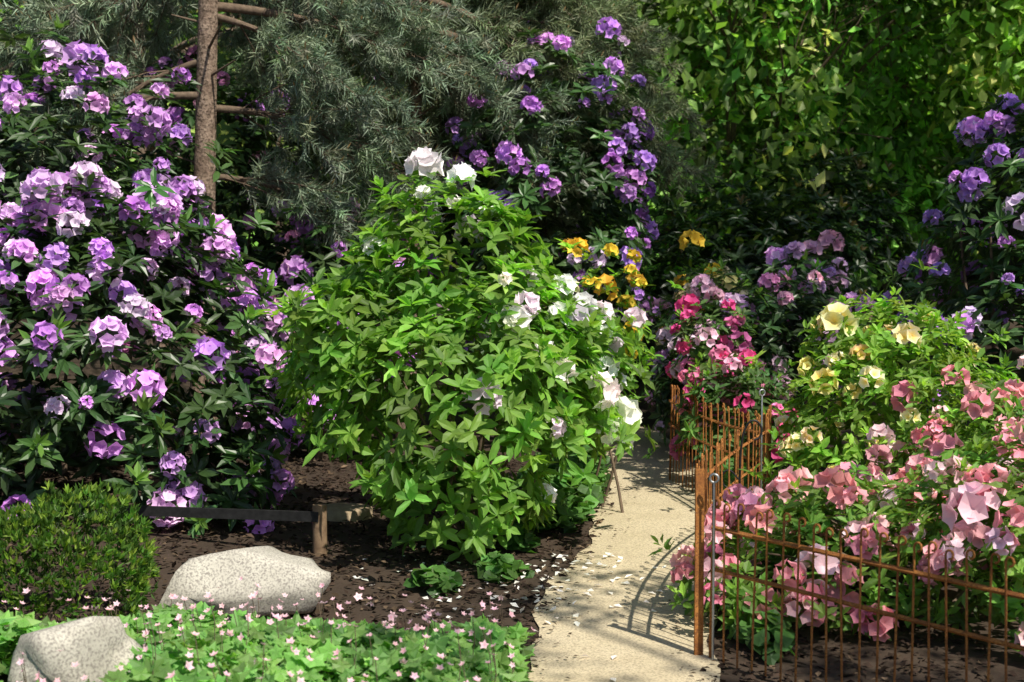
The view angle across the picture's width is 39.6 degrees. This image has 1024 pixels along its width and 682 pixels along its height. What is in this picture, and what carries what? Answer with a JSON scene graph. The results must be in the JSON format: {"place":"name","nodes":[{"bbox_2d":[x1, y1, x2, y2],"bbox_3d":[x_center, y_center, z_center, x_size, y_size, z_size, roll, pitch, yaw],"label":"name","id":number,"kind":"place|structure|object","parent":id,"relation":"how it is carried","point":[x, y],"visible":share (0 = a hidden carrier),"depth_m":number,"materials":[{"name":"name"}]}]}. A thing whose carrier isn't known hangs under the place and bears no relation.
{"place":"outdoors","nodes":[
{"label":"outdoors","id":0,"kind":"place"},
{"bbox_2d":[0,316,1023,681],"bbox_3d":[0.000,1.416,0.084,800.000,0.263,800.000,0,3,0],"label":"ground","id":1,"kind":"structure","parent":0,"point":[788,660],"depth_m":6.67,"materials":[{"name":"brown soil"}]},
{"bbox_2d":[7,616,143,681],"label":"rock","id":2,"kind":"object","parent":1,"relation":"on","point":[95,647],"visible":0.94,"depth_m":4.53,"materials":[{"name":"stone"}]},
{"bbox_2d":[0,480,160,621],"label":"shrub","id":3,"kind":"object","parent":1,"relation":"on","point":[39,513],"visible":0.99,"depth_m":5.53,"materials":[{"name":"green plant"}]},
{"bbox_2d":[0,1,197,301],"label":"tree","id":4,"kind":"object","parent":1,"relation":"on","point":[5,69],"visible":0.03,"depth_m":21.48,"materials":[{"name":"green plant"}]},
{"bbox_2d":[0,14,326,537],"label":"rhododendron","id":5,"kind":"object","parent":1,"relation":"on","point":[59,242],"visible":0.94,"depth_m":7.74,"materials":[{"name":"purple plant"}]},
{"bbox_2d":[0,0,391,366],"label":"tree","id":6,"kind":"object","parent":1,"relation":"on","point":[150,341],"visible":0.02,"depth_m":18.79,"materials":[{"name":"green plant"}]},
{"bbox_2d":[33,502,372,556],"bbox_3d":[-1.840,0.940,7.620,2.105,0.320,1.181,0,3,0],"label":"fence","id":7,"kind":"object","parent":1,"relation":"on","point":[319,516],"visible":0.74,"depth_m":7.12,"materials":[{"name":"brown wood"}]},
{"bbox_2d":[77,44,365,453],"bbox_3d":[-2.402,-0.736,11.141,2.618,3.240,3.053,-1,4,-20],"label":"conifer tree","id":8,"kind":"object","parent":1,"relation":"on","point":[239,205],"visible":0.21,"depth_m":11.09,"materials":[{"name":"green plant"}]},
{"bbox_2d":[159,546,330,617],"bbox_3d":[-1.147,0.990,6.038,0.721,0.268,0.486,-1,3,-13],"label":"rock","id":9,"kind":"object","parent":1,"relation":"on","point":[275,574],"visible":0.87,"depth_m":5.85,"materials":[{"name":"stone"}]},
{"bbox_2d":[36,0,464,332],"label":"tree","id":10,"kind":"object","parent":1,"relation":"on","point":[243,141],"visible":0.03,"depth_m":25.75,"materials":[{"name":"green plant"}]},
{"bbox_2d":[0,576,535,681],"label":"geranium","id":11,"kind":"object","parent":1,"relation":"on","point":[178,643],"visible":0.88,"depth_m":4.55,"materials":[{"name":"green plant"}]},
{"bbox_2d":[0,0,579,453],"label":"pine","id":12,"kind":"object","parent":1,"relation":"on","point":[314,30],"visible":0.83,"depth_m":10.09,"materials":[{"name":"green plant"}]},
{"bbox_2d":[238,200,452,460],"bbox_3d":[-1.358,-0.043,10.212,1.655,1.957,1.502,2,4,26],"label":"rhododendron","id":13,"kind":"object","parent":1,"relation":"on","point":[295,264],"visible":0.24,"depth_m":10.04,"materials":[{"name":"green plant"}]},
{"bbox_2d":[218,0,687,349],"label":"tree","id":14,"kind":"object","parent":1,"relation":"on","point":[285,222],"visible":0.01,"depth_m":21.24,"materials":[{"name":"green plant"}]},
{"bbox_2d":[252,147,657,563],"bbox_3d":[-0.245,0.059,7.294,2.052,2.095,2.197,0,3,0],"label":"white azalea","id":15,"kind":"object","parent":1,"relation":"on","point":[511,296],"visible":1,"depth_m":6.97,"materials":[{"name":"green plant"}]},
{"bbox_2d":[224,0,724,446],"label":"pine","id":16,"kind":"object","parent":1,"relation":"on","point":[503,20],"visible":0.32,"depth_m":11.74,"materials":[{"name":"green plant"}]},
{"bbox_2d":[0,0,1022,319],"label":"woodland","id":17,"kind":"object","parent":1,"relation":"on","point":[222,62],"depth_m":34.99,"materials":[{"name":"plant"}]},
{"bbox_2d":[353,545,679,681],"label":"fallen petals","id":18,"kind":"object","parent":1,"relation":"on","point":[537,600],"visible":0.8,"depth_m":6.39,"materials":[{"name":"plant"}]},
{"bbox_2d":[374,16,691,397],"bbox_3d":[0.146,-1.006,11.909,2.595,3.678,3.395,0,3,0],"label":"rhododendron","id":19,"kind":"object","parent":1,"relation":"on","point":[630,197],"visible":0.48,"depth_m":11.02,"materials":[{"name":"purple plant"}]},
{"bbox_2d":[262,0,885,377],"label":"tree","id":20,"kind":"object","parent":1,"relation":"on","point":[679,12],"visible":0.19,"depth_m":14.96,"materials":[{"name":"green plant"}]},
{"bbox_2d":[403,415,797,664],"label":"plants","id":21,"kind":"object","parent":1,"relation":"on","point":[492,566],"visible":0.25,"depth_m":6.80,"materials":[{"name":"green plant"}]},
{"bbox_2d":[556,1,760,227],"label":"half bare tree","id":22,"kind":"object","parent":1,"relation":"on","point":[755,63],"visible":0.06,"depth_m":16.95,"materials":[{"name":"green plant"}]},
{"bbox_2d":[647,229,780,395],"bbox_3d":[1.574,0.002,11.133,1.100,1.748,1.349,0,3,0],"label":"yellow azalea","id":23,"kind":"object","parent":1,"relation":"on","point":[696,238],"visible":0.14,"depth_m":11.01,"materials":[{"name":"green plant"}]},
{"bbox_2d":[446,0,1008,346],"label":"tree","id":24,"kind":"object","parent":1,"relation":"on","point":[909,159],"visible":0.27,"depth_m":16.41,"materials":[{"name":"green plant"}]},
{"bbox_2d":[642,267,817,472],"bbox_3d":[1.338,0.262,9.123,1.028,1.468,1.829,-2,4,-26],"label":"hot pink azalea","id":25,"kind":"object","parent":1,"relation":"on","point":[714,354],"visible":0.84,"depth_m":9.11,"materials":[{"name":"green plant"}]},
{"bbox_2d":[636,229,903,456],"bbox_3d":[1.896,0.040,10.564,2.109,1.755,2.142,0,3,0],"label":"pink rhododendron","id":26,"kind":"object","parent":1,"relation":"on","point":[813,290],"visible":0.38,"depth_m":10.40,"materials":[{"name":"green plant"}]},
{"bbox_2d":[594,138,946,405],"bbox_3d":[2.228,-0.684,14.045,5.143,2.794,3.138,-3,4,-37],"label":"dark rhododendron","id":27,"kind":"object","parent":1,"relation":"on","point":[851,253],"visible":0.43,"depth_m":14.15,"materials":[{"name":"green plant"}]},
{"bbox_2d":[601,0,984,272],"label":"tree","id":28,"kind":"object","parent":1,"relation":"on","point":[700,94],"visible":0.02,"depth_m":23.02,"materials":[{"name":"green plant"}]},
{"bbox_2d":[635,0,1023,358],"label":"tree","id":29,"kind":"object","parent":1,"relation":"on","point":[863,32],"visible":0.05,"depth_m":18.73,"materials":[{"name":"green plant"}]},
{"bbox_2d":[647,318,1023,656],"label":"pink azalea front","id":30,"kind":"object","parent":1,"relation":"on","point":[955,499],"visible":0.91,"depth_m":5.66,"materials":[{"name":"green plant"}]},
{"bbox_2d":[693,0,990,249],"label":"tree","id":31,"kind":"object","parent":1,"relation":"on","point":[730,135],"visible":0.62,"depth_m":15.94,"materials":[{"name":"plant"}]},
{"bbox_2d":[668,385,1023,681],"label":"rusty fence","id":32,"kind":"object","parent":1,"relation":"on","point":[703,497],"visible":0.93,"depth_m":5.12,"materials":[{"name":"brown metal"}]},
{"bbox_2d":[725,0,1022,315],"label":"tree","id":33,"kind":"object","parent":1,"relation":"on","point":[933,165],"visible":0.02,"depth_m":25.42,"materials":[{"name":"green plant"}]},
{"bbox_2d":[744,259,1022,500],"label":"yellow azalea","id":34,"kind":"object","parent":1,"relation":"on","point":[867,356],"visible":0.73,"depth_m":7.37,"materials":[{"name":"green plant"}]},
{"bbox_2d":[868,0,1023,258],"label":"tree","id":35,"kind":"object","parent":1,"relation":"on","point":[920,35],"visible":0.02,"depth_m":18.76,"materials":[{"name":"green plant"}]},
{"bbox_2d":[878,90,1023,422],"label":"rhododendron","id":36,"kind":"object","parent":1,"relation":"on","point":[995,273],"visible":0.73,"depth_m":8.82,"materials":[{"name":"purple plant"}]},
{"bbox_2d":[906,0,1023,280],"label":"tree","id":37,"kind":"object","parent":1,"relation":"on","point":[1002,74],"visible":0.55,"depth_m":15.45,"materials":[{"name":"green plant"}]},
{"bbox_2d":[384,387,726,681],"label":"gravel path","id":38,"kind":"structure","parent":0,"point":[638,637],"depth_m":6.21,"materials":[{"name":"beige gravel"}]},
{"bbox_2d":[538,237,684,512],"bbox_3d":[0.601,0.210,8.419,0.813,1.649,1.246,1,3,11],"label":"yellow azalea","id":39,"kind":"object","parent":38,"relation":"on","point":[609,249],"visible":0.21,"depth_m":8.46,"materials":[{"name":"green plant"}]}
]}

